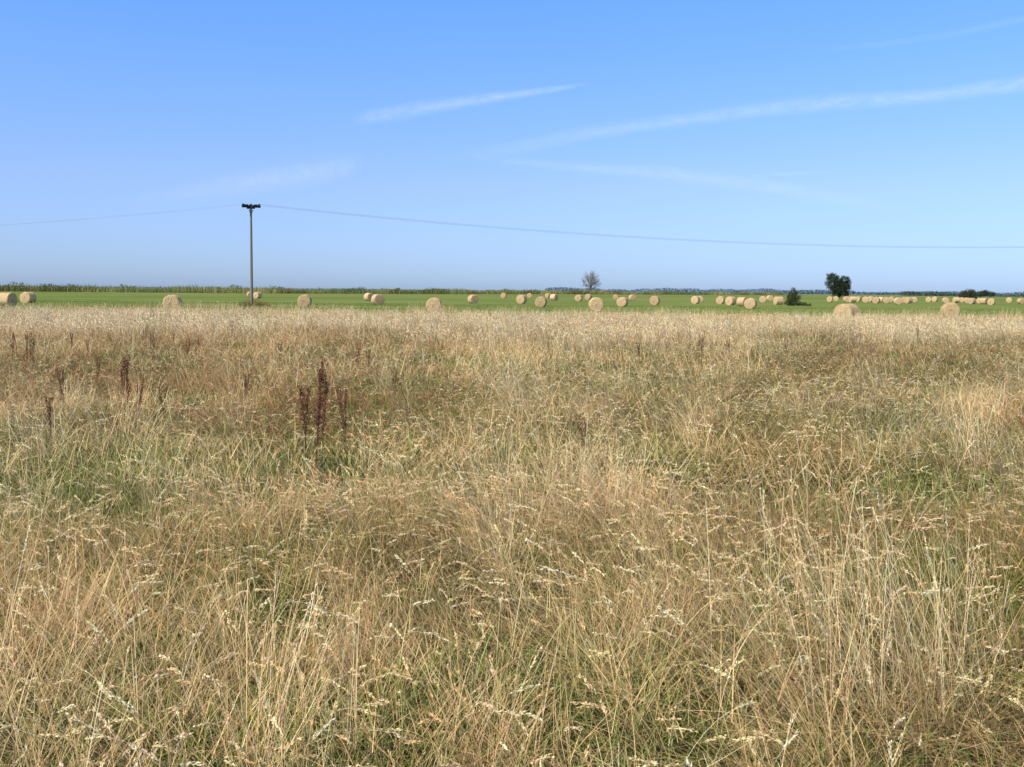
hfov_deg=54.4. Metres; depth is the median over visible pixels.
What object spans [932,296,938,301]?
hay bale
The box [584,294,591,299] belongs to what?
hay bale
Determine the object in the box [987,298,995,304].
hay bale
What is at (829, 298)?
hay bale
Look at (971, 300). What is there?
hay bale
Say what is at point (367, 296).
hay bale
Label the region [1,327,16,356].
dock plant
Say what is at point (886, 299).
hay bale
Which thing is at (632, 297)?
hay bale
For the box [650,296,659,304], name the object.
hay bale
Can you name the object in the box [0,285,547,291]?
woodland
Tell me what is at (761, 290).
woodland
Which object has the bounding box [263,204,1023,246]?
power line
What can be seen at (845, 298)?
hay bale
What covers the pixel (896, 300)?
hay bale
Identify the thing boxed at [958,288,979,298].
shrub
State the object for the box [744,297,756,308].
hay bale
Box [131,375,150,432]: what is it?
dock plant
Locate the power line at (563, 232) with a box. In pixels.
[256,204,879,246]
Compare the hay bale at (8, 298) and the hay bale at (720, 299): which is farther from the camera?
the hay bale at (720, 299)
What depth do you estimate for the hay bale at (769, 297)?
223.57 m
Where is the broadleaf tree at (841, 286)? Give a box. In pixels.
[824,272,851,297]
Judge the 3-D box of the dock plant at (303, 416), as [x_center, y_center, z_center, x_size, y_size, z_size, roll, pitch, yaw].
[-1.947,0.450,9.094,0.382,0.968,0.333,-1,5,-12]
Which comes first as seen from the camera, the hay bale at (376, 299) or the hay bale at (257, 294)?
the hay bale at (376, 299)
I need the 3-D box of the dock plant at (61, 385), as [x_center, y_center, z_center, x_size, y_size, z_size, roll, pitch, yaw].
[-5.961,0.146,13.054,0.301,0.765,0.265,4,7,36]
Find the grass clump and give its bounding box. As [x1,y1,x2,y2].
[238,298,271,305]
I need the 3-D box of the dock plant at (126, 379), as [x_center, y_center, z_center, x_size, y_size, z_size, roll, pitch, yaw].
[-4.918,0.107,12.544,0.278,0.957,0.244,-2,6,-26]
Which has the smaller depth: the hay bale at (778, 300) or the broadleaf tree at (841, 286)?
the hay bale at (778, 300)
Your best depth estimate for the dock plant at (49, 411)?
10.52 m
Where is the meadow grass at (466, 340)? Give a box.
[0,300,1023,766]
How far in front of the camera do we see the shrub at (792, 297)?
142.25 m
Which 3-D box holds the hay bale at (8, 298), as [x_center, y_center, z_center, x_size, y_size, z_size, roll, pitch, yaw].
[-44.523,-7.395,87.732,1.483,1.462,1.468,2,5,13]
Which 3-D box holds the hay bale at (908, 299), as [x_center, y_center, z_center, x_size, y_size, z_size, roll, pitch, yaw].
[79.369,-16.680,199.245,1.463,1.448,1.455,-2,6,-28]
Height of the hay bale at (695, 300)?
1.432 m
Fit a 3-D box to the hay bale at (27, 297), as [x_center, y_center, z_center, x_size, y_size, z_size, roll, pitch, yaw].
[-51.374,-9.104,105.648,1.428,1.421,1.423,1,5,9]
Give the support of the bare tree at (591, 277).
on the ground at (566, 300)
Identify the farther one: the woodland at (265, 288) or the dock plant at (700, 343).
the woodland at (265, 288)
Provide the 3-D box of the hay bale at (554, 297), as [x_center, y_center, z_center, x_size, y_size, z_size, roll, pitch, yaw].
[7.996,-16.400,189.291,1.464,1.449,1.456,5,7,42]
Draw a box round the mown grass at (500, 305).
[1,300,1023,322]
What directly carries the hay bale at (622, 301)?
on the ground at (566, 300)
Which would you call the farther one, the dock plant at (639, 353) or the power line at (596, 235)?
the power line at (596, 235)
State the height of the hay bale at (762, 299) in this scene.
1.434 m
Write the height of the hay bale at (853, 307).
1.391 m
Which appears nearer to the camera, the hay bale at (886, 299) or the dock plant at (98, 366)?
the dock plant at (98, 366)
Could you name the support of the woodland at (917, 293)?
on the ground at (566, 300)
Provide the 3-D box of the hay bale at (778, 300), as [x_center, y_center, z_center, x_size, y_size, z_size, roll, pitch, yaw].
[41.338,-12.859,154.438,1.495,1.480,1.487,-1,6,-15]
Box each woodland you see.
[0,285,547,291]
[545,287,790,293]
[780,289,1023,294]
[899,291,1023,296]
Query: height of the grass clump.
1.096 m
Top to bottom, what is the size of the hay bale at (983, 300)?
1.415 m
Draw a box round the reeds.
[0,281,784,294]
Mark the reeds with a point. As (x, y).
(72, 288)
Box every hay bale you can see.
[0,292,17,305]
[19,292,35,302]
[162,294,181,310]
[253,291,261,297]
[298,294,311,306]
[364,293,373,300]
[371,294,384,304]
[426,297,441,311]
[468,295,478,302]
[516,295,526,303]
[535,296,546,306]
[550,293,558,300]
[575,295,581,300]
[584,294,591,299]
[588,297,603,311]
[616,297,627,306]
[629,295,635,300]
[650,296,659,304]
[691,296,700,303]
[716,296,724,303]
[725,297,735,304]
[736,297,747,305]
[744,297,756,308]
[759,296,765,302]
[766,295,772,300]
[773,297,783,304]
[827,296,832,301]
[833,302,859,318]
[843,296,848,301]
[848,296,856,302]
[862,297,868,302]
[872,297,879,302]
[883,297,889,302]
[893,297,901,303]
[904,297,912,302]
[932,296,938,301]
[940,302,960,316]
[942,297,948,302]
[952,297,959,302]
[968,298,975,303]
[980,298,987,303]
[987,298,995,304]
[1017,298,1023,303]
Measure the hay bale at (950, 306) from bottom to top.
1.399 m
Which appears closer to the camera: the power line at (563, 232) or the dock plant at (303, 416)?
the dock plant at (303, 416)
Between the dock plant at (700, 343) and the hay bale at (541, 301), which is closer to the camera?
the dock plant at (700, 343)
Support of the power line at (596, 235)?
attached to the utility pole
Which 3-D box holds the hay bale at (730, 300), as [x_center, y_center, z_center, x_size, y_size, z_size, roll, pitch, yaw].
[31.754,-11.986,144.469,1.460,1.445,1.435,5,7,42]
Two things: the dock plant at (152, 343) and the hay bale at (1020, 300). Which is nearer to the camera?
the dock plant at (152, 343)
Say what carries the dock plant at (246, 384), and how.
on the ground at (566, 300)
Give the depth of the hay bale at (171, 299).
75.19 m
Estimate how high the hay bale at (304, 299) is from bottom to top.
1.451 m
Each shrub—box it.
[784,287,811,305]
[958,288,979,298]
[977,289,996,297]
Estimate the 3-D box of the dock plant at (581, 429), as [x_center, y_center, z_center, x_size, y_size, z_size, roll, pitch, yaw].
[0.709,0.591,9.655,0.218,0.638,0.259,3,6,27]
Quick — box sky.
[0,0,1023,292]
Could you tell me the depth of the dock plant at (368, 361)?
18.55 m
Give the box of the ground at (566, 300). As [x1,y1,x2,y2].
[0,286,1023,766]
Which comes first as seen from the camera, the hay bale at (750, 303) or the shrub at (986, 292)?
the hay bale at (750, 303)
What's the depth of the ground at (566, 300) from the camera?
6.38 m
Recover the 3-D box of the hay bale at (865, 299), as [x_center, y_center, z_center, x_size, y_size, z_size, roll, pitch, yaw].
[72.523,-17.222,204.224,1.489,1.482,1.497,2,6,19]
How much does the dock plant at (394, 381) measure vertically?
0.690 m
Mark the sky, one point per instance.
(886, 124)
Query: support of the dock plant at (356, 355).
on the ground at (566, 300)
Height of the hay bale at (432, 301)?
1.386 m
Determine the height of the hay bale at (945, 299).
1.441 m
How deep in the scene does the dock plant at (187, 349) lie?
22.08 m
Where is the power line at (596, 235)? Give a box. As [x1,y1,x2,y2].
[250,204,1023,247]
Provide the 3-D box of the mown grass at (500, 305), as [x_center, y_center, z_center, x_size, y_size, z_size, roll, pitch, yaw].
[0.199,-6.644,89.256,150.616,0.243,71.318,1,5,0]
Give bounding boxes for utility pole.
[242,203,260,303]
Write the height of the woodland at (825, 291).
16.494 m
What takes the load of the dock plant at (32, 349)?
on the ground at (566, 300)
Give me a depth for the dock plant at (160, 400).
11.60 m
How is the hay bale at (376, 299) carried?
on the ground at (566, 300)
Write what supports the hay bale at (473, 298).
on the ground at (566, 300)
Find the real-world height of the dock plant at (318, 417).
1.186 m
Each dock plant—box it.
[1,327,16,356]
[24,332,35,376]
[30,393,54,450]
[54,366,67,417]
[96,354,112,394]
[119,356,131,428]
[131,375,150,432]
[149,384,170,440]
[150,331,155,358]
[185,338,189,365]
[240,372,251,421]
[280,381,318,478]
[305,357,339,485]
[319,384,354,469]
[345,340,362,383]
[366,349,370,384]
[390,368,403,416]
[575,413,593,473]
[636,343,642,371]
[697,333,704,363]
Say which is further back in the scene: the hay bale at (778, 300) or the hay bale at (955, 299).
the hay bale at (955, 299)
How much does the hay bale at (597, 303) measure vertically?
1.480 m
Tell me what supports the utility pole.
on the ground at (566, 300)
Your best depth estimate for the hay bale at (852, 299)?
203.76 m
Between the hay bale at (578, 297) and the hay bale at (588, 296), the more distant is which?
the hay bale at (588, 296)
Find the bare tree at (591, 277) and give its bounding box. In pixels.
[581,271,600,293]
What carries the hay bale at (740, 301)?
on the ground at (566, 300)
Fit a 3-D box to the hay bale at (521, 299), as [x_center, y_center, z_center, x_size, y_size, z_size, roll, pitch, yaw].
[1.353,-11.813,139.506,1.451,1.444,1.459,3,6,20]
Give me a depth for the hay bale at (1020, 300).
208.68 m
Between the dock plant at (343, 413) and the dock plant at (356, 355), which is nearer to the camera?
the dock plant at (343, 413)
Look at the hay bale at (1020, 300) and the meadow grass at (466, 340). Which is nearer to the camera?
the meadow grass at (466, 340)
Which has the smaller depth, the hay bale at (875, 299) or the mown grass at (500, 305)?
the mown grass at (500, 305)

